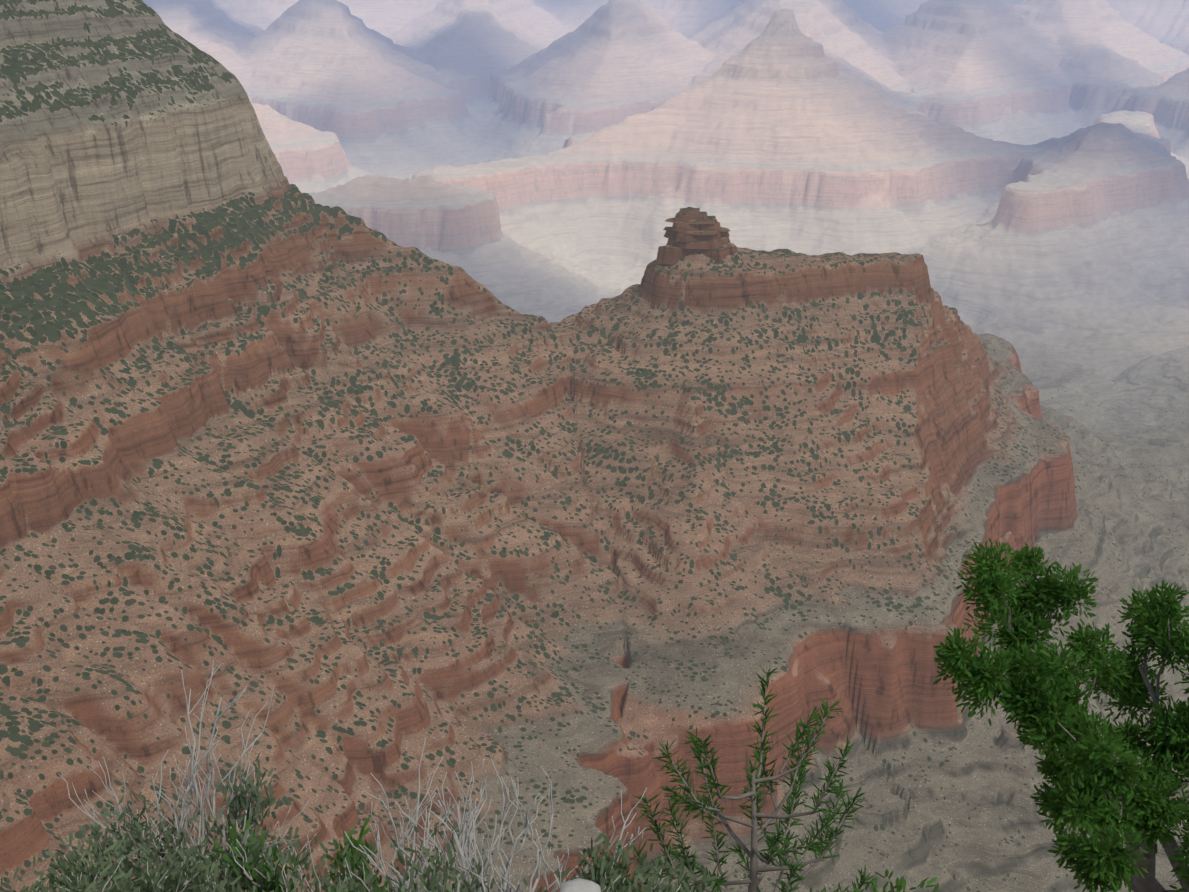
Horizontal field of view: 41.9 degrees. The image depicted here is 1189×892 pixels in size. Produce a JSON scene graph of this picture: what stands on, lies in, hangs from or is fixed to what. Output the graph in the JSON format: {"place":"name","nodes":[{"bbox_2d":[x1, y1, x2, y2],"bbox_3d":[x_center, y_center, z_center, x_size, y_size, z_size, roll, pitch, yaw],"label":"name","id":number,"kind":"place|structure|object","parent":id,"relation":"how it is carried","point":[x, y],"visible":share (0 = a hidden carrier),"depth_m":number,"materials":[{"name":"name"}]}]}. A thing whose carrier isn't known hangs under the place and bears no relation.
{"place":"outdoors","nodes":[
{"label":"outdoors","id":0,"kind":"place"},
{"bbox_2d":[0,0,1188,891],"bbox_3d":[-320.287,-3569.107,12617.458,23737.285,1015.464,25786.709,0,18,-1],"label":"canyon terrain","id":1,"kind":"structure","parent":0,"point":[390,390],"depth_m":1709.75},
{"bbox_2d":[656,207,737,264],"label":"rock outcrop","id":2,"kind":"object","parent":1,"relation":"on","point":[691,230],"visible":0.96,"depth_m":1950.70,"materials":[{"name":"brown stone"}]},
{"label":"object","id":3,"kind":"structure","parent":0,"visible":0},
{"bbox_2d":[29,870,168,891],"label":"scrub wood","id":4,"kind":"object","parent":3,"relation":"on","point":[127,886],"visible":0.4,"depth_m":6.46,"materials":[{"name":"green plant"}]},
{"bbox_2d":[0,835,243,891],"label":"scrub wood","id":5,"kind":"object","parent":3,"relation":"on","point":[157,880],"visible":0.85,"depth_m":6.32,"materials":[{"name":"green plant"}]},
{"bbox_2d":[54,832,241,891],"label":"shrub foliage","id":6,"kind":"object","parent":3,"relation":"on","point":[105,887],"visible":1,"depth_m":5.73,"materials":[{"name":"green plant"}]},
{"bbox_2d":[33,753,301,891],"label":"shrub","id":7,"kind":"object","parent":3,"relation":"on","point":[239,802],"visible":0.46,"depth_m":6.99,"materials":[{"name":"green plant"}]},
{"bbox_2d":[58,660,308,891],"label":"shrub","id":8,"kind":"object","parent":3,"relation":"on","point":[191,787],"visible":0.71,"depth_m":7.20,"materials":[{"name":"grey plant"}]},
{"bbox_2d":[169,880,249,891],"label":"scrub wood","id":9,"kind":"object","parent":3,"relation":"on","point":[241,890],"visible":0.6,"depth_m":6.40,"materials":[{"name":"green plant"}]},
{"bbox_2d":[132,847,376,891],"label":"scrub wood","id":10,"kind":"object","parent":3,"relation":"on","point":[185,869],"visible":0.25,"depth_m":6.59,"materials":[{"name":"green plant"}]},
{"bbox_2d":[237,829,403,891],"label":"shrub foliage","id":11,"kind":"object","parent":3,"relation":"on","point":[293,880],"visible":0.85,"depth_m":6.44,"materials":[{"name":"green plant"}]},
{"bbox_2d":[207,817,486,891],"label":"shrub","id":12,"kind":"object","parent":3,"relation":"on","point":[339,857],"visible":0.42,"depth_m":6.87,"materials":[{"name":"green plant"}]},
{"bbox_2d":[226,772,478,891],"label":"shrub","id":13,"kind":"object","parent":3,"relation":"on","point":[403,838],"visible":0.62,"depth_m":7.06,"materials":[{"name":"grey plant"}]},
{"bbox_2d":[370,864,452,891],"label":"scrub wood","id":14,"kind":"object","parent":3,"relation":"on","point":[448,886],"visible":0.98,"depth_m":5.31,"materials":[{"name":"green plant"}]},
{"bbox_2d":[344,758,605,891],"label":"dead shrub","id":15,"kind":"object","parent":3,"relation":"on","point":[469,839],"visible":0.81,"depth_m":6.03,"materials":[{"name":"grey plant"}]},
{"bbox_2d":[358,737,592,891],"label":"dead shrub","id":16,"kind":"object","parent":3,"relation":"on","point":[460,870],"visible":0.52,"depth_m":6.28,"materials":[{"name":"grey plant"}]},
{"bbox_2d":[322,842,686,891],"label":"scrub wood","id":17,"kind":"object","parent":3,"relation":"on","point":[462,888],"visible":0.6,"depth_m":5.75,"materials":[{"name":"green plant"}]},
{"bbox_2d":[385,821,661,891],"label":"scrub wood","id":18,"kind":"object","parent":3,"relation":"on","point":[603,874],"visible":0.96,"depth_m":5.48,"materials":[{"name":"green plant"}]},
{"bbox_2d":[409,754,646,891],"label":"dead shrub","id":19,"kind":"object","parent":3,"relation":"on","point":[491,849],"visible":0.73,"depth_m":5.84,"materials":[{"name":"grey plant"}]},
{"bbox_2d":[560,878,600,891],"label":"limestone rock","id":20,"kind":"object","parent":3,"relation":"on","point":[579,885],"visible":1,"depth_m":4.88,"materials":[{"name":"white stone"}]},
{"bbox_2d":[636,851,719,891],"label":"shrub foliage","id":21,"kind":"object","parent":3,"relation":"on","point":[685,886],"visible":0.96,"depth_m":5.63,"materials":[{"name":"green plant"}]},
{"bbox_2d":[611,664,874,891],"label":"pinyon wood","id":22,"kind":"object","parent":3,"relation":"on","point":[754,854],"visible":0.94,"depth_m":8.59,"materials":[{"name":"green plant"}]},
{"bbox_2d":[853,869,938,891],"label":"shrub","id":23,"kind":"object","parent":3,"relation":"on","point":[899,886],"visible":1,"depth_m":7.43,"materials":[{"name":"green plant"}]},
{"bbox_2d":[933,538,1188,891],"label":"juniper wood","id":24,"kind":"object","parent":3,"relation":"on","point":[1102,783],"visible":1,"depth_m":16.45,"materials":[{"name":"green plant"}]}
]}

